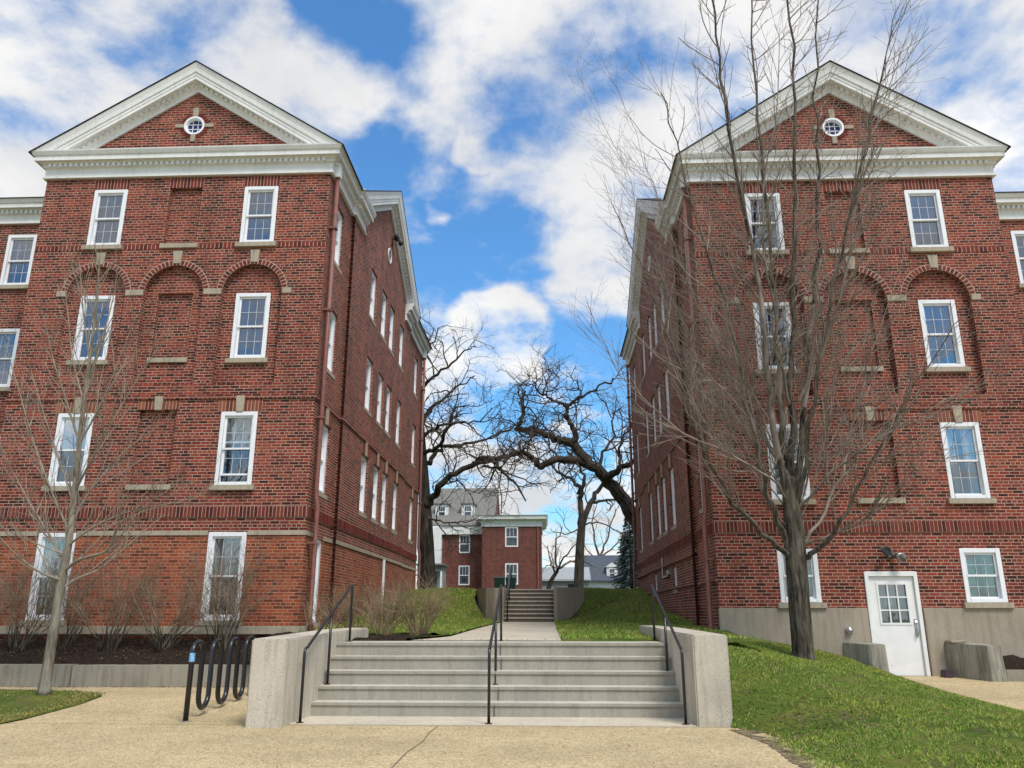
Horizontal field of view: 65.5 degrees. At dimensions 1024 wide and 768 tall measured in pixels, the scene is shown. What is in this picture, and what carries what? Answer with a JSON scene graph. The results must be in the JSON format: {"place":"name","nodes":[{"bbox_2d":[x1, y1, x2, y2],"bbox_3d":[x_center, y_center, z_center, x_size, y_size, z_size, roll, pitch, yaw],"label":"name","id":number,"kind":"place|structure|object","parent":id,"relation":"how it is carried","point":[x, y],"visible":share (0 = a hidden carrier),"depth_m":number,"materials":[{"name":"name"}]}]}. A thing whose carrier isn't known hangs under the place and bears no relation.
{"place":"outdoors","nodes":[
{"label":"outdoors","id":0,"kind":"place"},
{"bbox_2d":[0,689,105,723],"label":"lawn","id":1,"kind":"structure","parent":0,"point":[22,702],"depth_m":12.89,"materials":[{"name":"plant"}]},
{"bbox_2d":[0,229,229,695],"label":"bare tree","id":2,"kind":"object","parent":1,"relation":"on","point":[45,683],"visible":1,"depth_m":14.76,"materials":[{"name":"grey plant"}]},
{"bbox_2d":[0,637,250,664],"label":"mulch bed","id":3,"kind":"object","parent":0,"point":[80,656],"visible":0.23,"depth_m":16.10,"materials":[{"name":"brown soil"}]},
{"bbox_2d":[0,549,30,623],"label":"bare shrub","id":4,"kind":"object","parent":3,"relation":"on","point":[13,584],"visible":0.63,"depth_m":17.16,"materials":[{"name":"brown plant"}]},
{"bbox_2d":[0,540,95,651],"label":"bare shrub","id":5,"kind":"object","parent":3,"relation":"on","point":[17,647],"visible":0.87,"depth_m":16.49,"materials":[{"name":"brown plant"}]},
{"bbox_2d":[30,544,114,648],"bbox_3d":[-9.314,4.468,16.812,1.483,2.218,2.409,14,-21,-39],"label":"bare shrub","id":6,"kind":"object","parent":3,"relation":"on","point":[66,641],"visible":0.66,"depth_m":16.65,"materials":[{"name":"brown plant"}]},
{"bbox_2d":[46,548,167,651],"bbox_3d":[-8.470,4.468,16.462,2.380,2.121,2.009,13,-21,-38],"label":"bare shrub","id":7,"kind":"object","parent":3,"relation":"on","point":[110,646],"visible":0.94,"depth_m":16.41,"materials":[{"name":"brown plant"}]},
{"bbox_2d":[92,547,234,651],"bbox_3d":[-7.141,4.462,16.635,2.455,2.208,2.506,-13,-20,37],"label":"bare shrub","id":8,"kind":"object","parent":3,"relation":"on","point":[160,647],"visible":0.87,"depth_m":16.44,"materials":[{"name":"brown plant"}]},
{"bbox_2d":[176,529,303,649],"bbox_3d":[-5.573,4.282,16.500,2.652,2.449,1.960,-1,-16,2],"label":"bare shrub","id":9,"kind":"object","parent":3,"relation":"on","point":[227,636],"visible":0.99,"depth_m":16.51,"materials":[{"name":"brown plant"}]},
{"bbox_2d":[248,632,448,640],"bbox_3d":[-2.982,4.872,15.344,3.850,0.153,2.700,-1,-16,2],"label":"mulch bed","id":10,"kind":"object","parent":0,"point":[396,637],"visible":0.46,"depth_m":14.66,"materials":[{"name":"brown soil"}]},
{"bbox_2d":[298,588,367,630],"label":"dry shrub","id":11,"kind":"object","parent":10,"relation":"on","point":[322,616],"visible":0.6,"depth_m":16.71,"materials":[{"name":"plant"}]},
{"bbox_2d":[307,575,395,630],"bbox_3d":[-3.210,4.608,16.466,1.821,1.338,1.396,10,-19,-30],"label":"dry shrub","id":12,"kind":"object","parent":10,"relation":"on","point":[346,615],"visible":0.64,"depth_m":16.25,"materials":[{"name":"plant"}]},
{"bbox_2d":[349,577,424,634],"bbox_3d":[-2.413,4.373,15.593,1.513,1.300,1.524,-1,-16,2],"label":"dry shrub","id":13,"kind":"object","parent":10,"relation":"on","point":[384,631],"visible":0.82,"depth_m":15.57,"materials":[{"name":"plant"}]},
{"bbox_2d":[373,567,459,640],"bbox_3d":[-1.932,4.388,15.844,1.744,1.418,1.884,2,-16,-8],"label":"dry shrub","id":14,"kind":"object","parent":10,"relation":"on","point":[425,608],"visible":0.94,"depth_m":15.58,"materials":[{"name":"plant"}]},
{"bbox_2d":[276,588,487,636],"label":"lawn","id":15,"kind":"structure","parent":0,"point":[479,615],"depth_m":28.23,"materials":[{"name":"plant"}]},
{"bbox_2d":[348,580,408,629],"bbox_3d":[-2.942,5.034,17.837,1.541,1.284,1.846,-1,-16,2],"label":"dry shrub","id":16,"kind":"object","parent":15,"relation":"on","point":[377,604],"visible":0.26,"depth_m":17.82,"materials":[{"name":"plant"}]},
{"bbox_2d":[476,587,506,628],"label":"wing wall","id":17,"kind":"structure","parent":15,"relation":"on","point":[486,600],"depth_m":28.90,"materials":[{"name":"concrete"}]},
{"bbox_2d":[418,622,561,640],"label":"path","id":18,"kind":"structure","parent":0,"point":[534,631],"depth_m":17.39,"materials":[{"name":"concrete"}]},
{"bbox_2d":[504,589,553,621],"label":"concrete steps","id":19,"kind":"structure","parent":18,"relation":"on","point":[530,605],"depth_m":29.57,"materials":[{"name":"grey concrete"}]},
{"bbox_2d":[507,565,511,621],"bbox_3d":[-0.103,7.896,30.178,0.056,2.131,2.956,-1,-16,2],"label":"handrail","id":20,"kind":"object","parent":19,"relation":"on","point":[509,584],"visible":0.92,"depth_m":30.03,"materials":[{"name":"black metal"}]},
{"bbox_2d":[423,596,561,640],"bbox_3d":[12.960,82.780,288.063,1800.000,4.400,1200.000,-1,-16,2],"label":"ground","id":21,"kind":"structure","parent":0,"point":[462,640],"depth_m":31.90,"materials":[{"name":"soil"}]},
{"bbox_2d":[0,60,432,640],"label":"brick building","id":22,"kind":"structure","parent":21,"relation":"on","point":[262,242],"depth_m":19.69,"materials":[{"name":"red brick"}]},
{"bbox_2d":[0,329,19,391],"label":"window","id":23,"kind":"structure","parent":22,"relation":"in","point":[5,380],"depth_m":21.90,"materials":[{"name":"white glass"}]},
{"bbox_2d":[0,235,36,289],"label":"window","id":24,"kind":"structure","parent":22,"relation":"in","point":[18,259],"depth_m":22.68,"materials":[{"name":"white glass"}]},
{"bbox_2d":[19,533,76,625],"bbox_3d":[-10.249,4.360,17.797,1.030,2.021,0.385,-1,-16,2],"label":"window","id":25,"kind":"structure","parent":22,"relation":"in","point":[42,540],"depth_m":17.83,"materials":[{"name":"glass"}]},
{"bbox_2d":[41,413,94,491],"bbox_3d":[-10.249,1.609,18.594,1.030,1.851,0.385,-1,-16,2],"label":"window","id":26,"kind":"structure","parent":22,"relation":"in","point":[65,428],"depth_m":18.63,"materials":[{"name":"grey glass"}]},
{"bbox_2d":[65,295,114,365],"bbox_3d":[-10.243,-1.287,19.579,1.030,1.821,0.385,-1,-16,2],"label":"window","id":27,"kind":"structure","parent":22,"relation":"in","point":[80,344],"depth_m":19.55,"materials":[{"name":"white glass"}]},
{"bbox_2d":[81,189,127,250],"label":"window","id":28,"kind":"structure","parent":22,"relation":"in","point":[109,206],"depth_m":20.24,"materials":[{"name":"white glass"}]},
{"bbox_2d":[175,108,213,141],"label":"round window","id":29,"kind":"structure","parent":22,"relation":"in","point":[196,124],"depth_m":20.84,"materials":[{"name":"white glass"}]},
{"bbox_2d":[194,532,246,625],"bbox_3d":[-6.352,4.313,17.635,1.030,2.021,0.385,-1,-16,2],"label":"window","id":30,"kind":"structure","parent":22,"relation":"in","point":[228,539],"depth_m":17.74,"materials":[{"name":"glass"}]},
{"bbox_2d":[209,411,257,490],"bbox_3d":[-6.352,1.562,18.433,1.030,1.851,0.385,-1,-16,2],"label":"window","id":31,"kind":"structure","parent":22,"relation":"in","point":[237,434],"depth_m":18.49,"materials":[{"name":"grey glass"}]},
{"bbox_2d":[225,293,270,363],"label":"window","id":32,"kind":"structure","parent":22,"relation":"in","point":[251,313],"depth_m":19.42,"materials":[{"name":"white glass"}]},
{"bbox_2d":[235,186,278,247],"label":"window","id":33,"kind":"structure","parent":22,"relation":"in","point":[260,202],"depth_m":20.08,"materials":[{"name":"white glass"}]},
{"bbox_2d":[306,539,320,625],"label":"window","id":34,"kind":"structure","parent":22,"relation":"in","point":[319,541],"depth_m":18.81,"materials":[{"name":"glass"}]},
{"bbox_2d":[319,425,327,499],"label":"window","id":35,"kind":"structure","parent":22,"relation":"in","point":[325,430],"depth_m":19.58,"materials":[{"name":"grey glass"}]},
{"bbox_2d":[327,312,335,380],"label":"window","id":36,"kind":"structure","parent":22,"relation":"in","point":[332,320],"depth_m":20.44,"materials":[{"name":"grey glass"}]},
{"bbox_2d":[334,210,341,275],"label":"window","id":37,"kind":"structure","parent":22,"relation":"in","point":[339,218],"depth_m":21.23,"materials":[{"name":"white glass"}]},
{"bbox_2d":[358,456,366,518],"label":"window","id":38,"kind":"structure","parent":22,"relation":"in","point":[363,467],"depth_m":23.42,"materials":[{"name":"grey glass"}]},
{"bbox_2d":[364,358,371,417],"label":"window","id":39,"kind":"structure","parent":22,"relation":"in","point":[368,373],"depth_m":24.28,"materials":[{"name":"grey glass"}]},
{"bbox_2d":[369,271,375,326],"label":"window","id":40,"kind":"structure","parent":22,"relation":"in","point":[373,279],"depth_m":25.09,"materials":[{"name":"white glass"}]},
{"bbox_2d":[371,466,377,524],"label":"window","id":41,"kind":"structure","parent":22,"relation":"in","point":[375,483],"depth_m":25.06,"materials":[{"name":"grey glass"}]},
{"bbox_2d":[376,375,382,429],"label":"window","id":42,"kind":"structure","parent":22,"relation":"in","point":[378,420],"depth_m":25.92,"materials":[{"name":"grey glass"}]},
{"bbox_2d":[380,293,386,344],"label":"window","id":43,"kind":"structure","parent":22,"relation":"in","point":[382,333],"depth_m":26.73,"materials":[{"name":"white glass"}]},
{"bbox_2d":[380,474,386,529],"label":"window","id":44,"kind":"structure","parent":22,"relation":"in","point":[382,525],"depth_m":26.36,"materials":[{"name":"grey glass"}]},
{"bbox_2d":[384,386,390,438],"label":"window","id":45,"kind":"structure","parent":22,"relation":"in","point":[386,429],"depth_m":27.21,"materials":[{"name":"grey glass"}]},
{"bbox_2d":[388,308,393,356],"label":"window","id":46,"kind":"structure","parent":22,"relation":"in","point":[391,311],"depth_m":28.02,"materials":[{"name":"white glass"}]},
{"bbox_2d":[391,483,396,534],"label":"window","id":47,"kind":"structure","parent":22,"relation":"in","point":[395,486],"depth_m":28.20,"materials":[{"name":"grey glass"}]},
{"bbox_2d":[395,400,400,449],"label":"window","id":48,"kind":"structure","parent":22,"relation":"in","point":[398,404],"depth_m":29.04,"materials":[{"name":"grey glass"}]},
{"bbox_2d":[398,326,403,372],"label":"window","id":49,"kind":"structure","parent":22,"relation":"in","point":[401,331],"depth_m":29.84,"materials":[{"name":"white glass"}]},
{"bbox_2d":[408,498,412,543],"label":"window","id":50,"kind":"structure","parent":22,"relation":"in","point":[410,513],"depth_m":31.89,"materials":[{"name":"grey glass"}]},
{"bbox_2d":[411,426,414,467],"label":"window","id":51,"kind":"structure","parent":22,"relation":"in","point":[413,428],"depth_m":32.75,"materials":[{"name":"grey glass"}]},
{"bbox_2d":[311,642,683,717],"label":"concrete steps","id":52,"kind":"structure","parent":21,"relation":"on","point":[547,679],"depth_m":12.32,"materials":[{"name":"grey concrete"}]},
{"bbox_2d":[296,584,353,722],"bbox_3d":[-2.874,4.108,12.523,0.097,1.960,2.727,-1,-16,2],"label":"handrail","id":53,"kind":"object","parent":52,"relation":"on","point":[330,616],"visible":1,"depth_m":12.42,"materials":[{"name":"black metal"}]},
{"bbox_2d":[485,584,503,723],"bbox_3d":[-0.255,4.118,12.558,0.097,1.960,3.027,-1,-16,2],"label":"handrail","id":54,"kind":"object","parent":52,"relation":"on","point":[494,628],"visible":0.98,"depth_m":12.38,"materials":[{"name":"black metal"}]},
{"bbox_2d":[651,584,689,724],"bbox_3d":[2.430,4.101,12.500,0.097,1.960,3.017,-1,-16,2],"label":"handrail","id":55,"kind":"object","parent":52,"relation":"on","point":[665,617],"visible":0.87,"depth_m":12.46,"materials":[{"name":"black metal"}]},
{"bbox_2d":[619,60,1023,676],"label":"brick building","id":56,"kind":"structure","parent":21,"relation":"on","point":[913,595],"depth_m":18.84,"materials":[{"name":"red brick"}]},
{"bbox_2d":[657,485,661,540],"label":"window","id":57,"kind":"structure","parent":56,"relation":"in","point":[659,537],"depth_m":26.11,"materials":[{"name":"grey glass"}]},
{"bbox_2d":[658,385,662,439],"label":"window","id":58,"kind":"structure","parent":56,"relation":"in","point":[659,402],"depth_m":25.70,"materials":[{"name":"grey glass"}]},
{"bbox_2d":[663,477,667,536],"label":"window","id":59,"kind":"structure","parent":56,"relation":"in","point":[664,495],"depth_m":24.83,"materials":[{"name":"grey glass"}]},
{"bbox_2d":[665,370,670,428],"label":"window","id":60,"kind":"structure","parent":56,"relation":"in","point":[666,374],"depth_m":24.06,"materials":[{"name":"grey glass"}]},
{"bbox_2d":[670,468,676,531],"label":"window","id":61,"kind":"structure","parent":56,"relation":"in","point":[674,527],"depth_m":23.19,"materials":[{"name":"grey glass"}]},
{"bbox_2d":[744,193,789,255],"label":"window","id":62,"kind":"structure","parent":56,"relation":"in","point":[779,227],"depth_m":19.71,"materials":[{"name":"white glass"}]},
{"bbox_2d":[753,302,800,374],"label":"window","id":63,"kind":"structure","parent":56,"relation":"in","point":[766,308],"depth_m":19.06,"materials":[{"name":"white glass"}]},
{"bbox_2d":[766,424,816,504],"bbox_3d":[6.226,1.833,18.038,1.030,1.851,0.385,-1,-16,2],"label":"window","id":64,"kind":"structure","parent":56,"relation":"in","point":[774,498],"depth_m":17.97,"materials":[{"name":"grey glass"}]},
{"bbox_2d":[777,549,827,607],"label":"window","id":65,"kind":"structure","parent":56,"relation":"in","point":[812,564],"depth_m":17.26,"materials":[{"name":"glass"}]},
{"bbox_2d":[813,109,853,143],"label":"round window","id":66,"kind":"structure","parent":56,"relation":"in","point":[838,128],"depth_m":20.29,"materials":[{"name":"white glass"}]},
{"bbox_2d":[868,577,925,675],"bbox_3d":[8.153,5.121,16.882,0.967,2.010,0.138,-1,-16,2],"label":"door","id":67,"kind":"structure","parent":56,"relation":"in","point":[894,609],"depth_m":16.91,"materials":[{"name":"white paint"}]},
{"bbox_2d":[904,189,954,252],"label":"window","id":68,"kind":"structure","parent":56,"relation":"in","point":[927,227],"depth_m":19.52,"materials":[{"name":"white glass"}]},
{"bbox_2d":[917,299,970,372],"bbox_3d":[10.129,-1.110,18.861,1.030,1.821,0.385,-1,-16,2],"label":"window","id":69,"kind":"structure","parent":56,"relation":"in","point":[953,361],"depth_m":18.86,"materials":[{"name":"white glass"}]},
{"bbox_2d":[940,422,996,503],"bbox_3d":[10.123,1.786,17.876,1.030,1.851,0.385,-1,-16,2],"label":"window","id":70,"kind":"structure","parent":56,"relation":"in","point":[967,479],"depth_m":17.87,"materials":[{"name":"grey glass"}]},
{"bbox_2d":[958,548,1014,607],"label":"window","id":71,"kind":"structure","parent":56,"relation":"in","point":[982,569],"depth_m":17.16,"materials":[{"name":"glass"}]},
{"bbox_2d":[1010,231,1023,288],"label":"window","id":72,"kind":"structure","parent":56,"relation":"in","point":[1017,237],"depth_m":21.67,"materials":[{"name":"white glass"}]},
{"bbox_2d":[352,641,662,642],"bbox_3d":[-0.158,4.795,13.494,5.430,0.800,0.950,-1,-16,2],"label":"landing","id":73,"kind":"object","parent":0,"point":[531,641],"visible":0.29,"depth_m":13.84,"materials":[{"name":"concrete"}]},
{"bbox_2d":[0,676,1023,767],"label":"plaza","id":74,"kind":"structure","parent":0,"point":[123,720],"depth_m":9.46,"materials":[{"name":"beige concrete"}]},
{"bbox_2d":[0,664,249,686],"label":"retaining wall","id":75,"kind":"structure","parent":74,"relation":"on","point":[101,675],"depth_m":15.06,"materials":[{"name":"concrete"}]},
{"bbox_2d":[180,635,254,721],"bbox_3d":[-4.581,4.601,12.647,0.150,1.102,2.846,0,-16,1],"label":"bike rack","id":76,"kind":"object","parent":74,"relation":"on","point":[219,699],"visible":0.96,"depth_m":12.37,"materials":[{"name":"black metal"}]},
{"bbox_2d":[245,628,368,727],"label":"cheek wall","id":77,"kind":"structure","parent":74,"relation":"on","point":[274,690],"depth_m":10.90,"materials":[{"name":"concrete"}]},
{"bbox_2d":[55,723,613,767],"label":"pavement joint","id":78,"kind":"object","parent":74,"relation":"on","point":[401,757],"visible":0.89,"depth_m":10.70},
{"bbox_2d":[289,716,696,726],"bbox_3d":[-0.266,4.778,11.247,5.540,0.042,0.980,-1,-16,2],"label":"apron","id":79,"kind":"object","parent":74,"relation":"on","point":[498,721],"visible":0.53,"depth_m":11.14,"materials":[{"name":"concrete"}]},
{"bbox_2d":[0,605,1023,766],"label":"dead leaves","id":80,"kind":"object","parent":74,"relation":"on","point":[622,726],"visible":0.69,"depth_m":10.77,"materials":[{"name":"brown plant"}]},
{"bbox_2d":[639,625,732,726],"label":"cheek wall","id":81,"kind":"structure","parent":74,"relation":"on","point":[707,682],"depth_m":10.92,"materials":[{"name":"concrete"}]},
{"bbox_2d":[732,730,818,767],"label":"dirt strip","id":82,"kind":"object","parent":74,"relation":"on","point":[776,746],"visible":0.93,"depth_m":8.94,"materials":[{"name":"brown soil"}]},
{"bbox_2d":[843,642,888,671],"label":"concrete block","id":83,"kind":"structure","parent":74,"relation":"on","point":[869,653],"depth_m":16.22,"materials":[{"name":"grey concrete"}]},
{"bbox_2d":[940,670,953,677],"bbox_3d":[8.928,5.950,16.340,0.196,0.153,0.196,-1,-16,2],"label":"doorstop box","id":84,"kind":"object","parent":74,"relation":"on","point":[946,673],"visible":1,"depth_m":16.27,"materials":[{"name":"purple plastic"}]},
{"bbox_2d":[944,643,1007,681],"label":"concrete block","id":85,"kind":"structure","parent":74,"relation":"on","point":[979,661],"depth_m":15.97,"materials":[{"name":"grey concrete"}]},
{"bbox_2d":[1006,670,1023,681],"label":"bed edging","id":86,"kind":"object","parent":74,"relation":"on","point":[1015,675],"visible":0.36,"depth_m":15.63,"materials":[{"name":"concrete"}]},
{"bbox_2d":[0,0,1023,588],"label":"sky","id":87,"kind":"structure","parent":0,"point":[461,108],"materials":[{"name":"blue"}]},
{"bbox_2d":[554,587,768,642],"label":"lawn","id":88,"kind":"structure","parent":0,"point":[594,606],"depth_m":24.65,"materials":[{"name":"plant"}]},
{"bbox_2d":[553,587,583,620],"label":"wing wall","id":89,"kind":"structure","parent":88,"relation":"on","point":[568,601],"depth_m":28.82,"materials":[{"name":"concrete"}]},
{"bbox_2d":[728,641,1023,767],"bbox_3d":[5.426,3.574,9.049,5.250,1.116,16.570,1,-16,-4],"label":"lawn","id":90,"kind":"structure","parent":0,"point":[743,697],"depth_m":10.45,"materials":[{"name":"plant"}]},
{"bbox_2d":[554,0,1023,659],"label":"bare tree","id":91,"kind":"object","parent":90,"relation":"on","point":[792,532],"visible":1,"depth_m":16.20,"materials":[{"name":"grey plant"}]},
{"bbox_2d":[1003,655,1023,669],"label":"soil bed","id":92,"kind":"object","parent":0,"point":[1012,662],"visible":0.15,"depth_m":16.13,"materials":[{"name":"brown soil"}]},
{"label":"plateau","id":93,"kind":"structure","parent":0,"visible":0},
{"bbox_2d":[416,563,447,587],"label":"porch","id":94,"kind":"object","parent":93,"relation":"on","point":[440,570],"visible":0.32,"depth_m":56.63,"materials":[{"name":"grey"}]},
{"bbox_2d":[431,488,547,588],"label":"brick building","id":95,"kind":"structure","parent":93,"relation":"on","point":[519,550],"depth_m":59.95,"materials":[{"name":"red brick"}]},
{"bbox_2d":[458,566,469,584],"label":"window","id":96,"kind":"structure","parent":95,"relation":"in","point":[464,571],"depth_m":60.14,"materials":[{"name":"white wood"}]},
{"bbox_2d":[459,535,469,552],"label":"window","id":97,"kind":"structure","parent":95,"relation":"in","point":[466,549],"depth_m":60.79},
{"bbox_2d":[505,527,517,546],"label":"window","id":98,"kind":"structure","parent":95,"relation":"in","point":[511,536],"depth_m":59.21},
{"bbox_2d":[505,563,517,584],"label":"window","id":99,"kind":"structure","parent":95,"relation":"in","point":[507,565],"depth_m":58.54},
{"bbox_2d":[419,304,565,588],"bbox_3d":[-2.617,2.449,36.657,10.170,14.741,6.762,-1,-16,2],"label":"oak tree","id":100,"kind":"object","parent":93,"relation":"on","point":[427,564],"visible":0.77,"depth_m":35.67,"materials":[{"name":"brown plant"}]},
{"bbox_2d":[494,577,504,587],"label":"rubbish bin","id":101,"kind":"object","parent":93,"relation":"on","point":[498,581],"visible":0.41,"depth_m":45.41,"materials":[{"name":"green paint"}]},
{"bbox_2d":[455,331,636,535],"bbox_3d":[2.957,3.506,38.272,10.960,12.838,6.876,-1,-16,2],"label":"oak tree","id":102,"kind":"object","parent":93,"relation":"on","point":[618,493],"visible":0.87,"depth_m":38.45,"materials":[{"name":"brown plant"}]},
{"bbox_2d":[542,567,590,588],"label":"garage","id":103,"kind":"structure","parent":93,"relation":"on","point":[564,577],"depth_m":70.01,"materials":[{"name":"grey"}]},
{"bbox_2d":[542,521,602,588],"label":"bare tree","id":104,"kind":"object","parent":93,"relation":"on","point":[552,578],"visible":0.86,"depth_m":64.37,"materials":[{"name":"brown plant"}]},
{"bbox_2d":[532,433,634,587],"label":"bare tree","id":105,"kind":"object","parent":93,"relation":"on","point":[583,514],"visible":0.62,"depth_m":51.29,"materials":[{"name":"brown wood"}]},
{"bbox_2d":[570,500,624,554],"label":"bare tree","id":106,"kind":"object","parent":93,"relation":"on","point":[606,541],"visible":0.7,"depth_m":93.55,"materials":[{"name":"brown wood"}]},
{"bbox_2d":[584,530,637,588],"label":"house","id":107,"kind":"structure","parent":93,"relation":"on","point":[604,565],"depth_m":74.40,"materials":[{"name":"white paint"}]},
{"bbox_2d":[609,517,638,588],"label":"spruce tree","id":108,"kind":"object","parent":93,"relation":"on","point":[627,548],"visible":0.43,"depth_m":60.19,"materials":[{"name":"green plant"}]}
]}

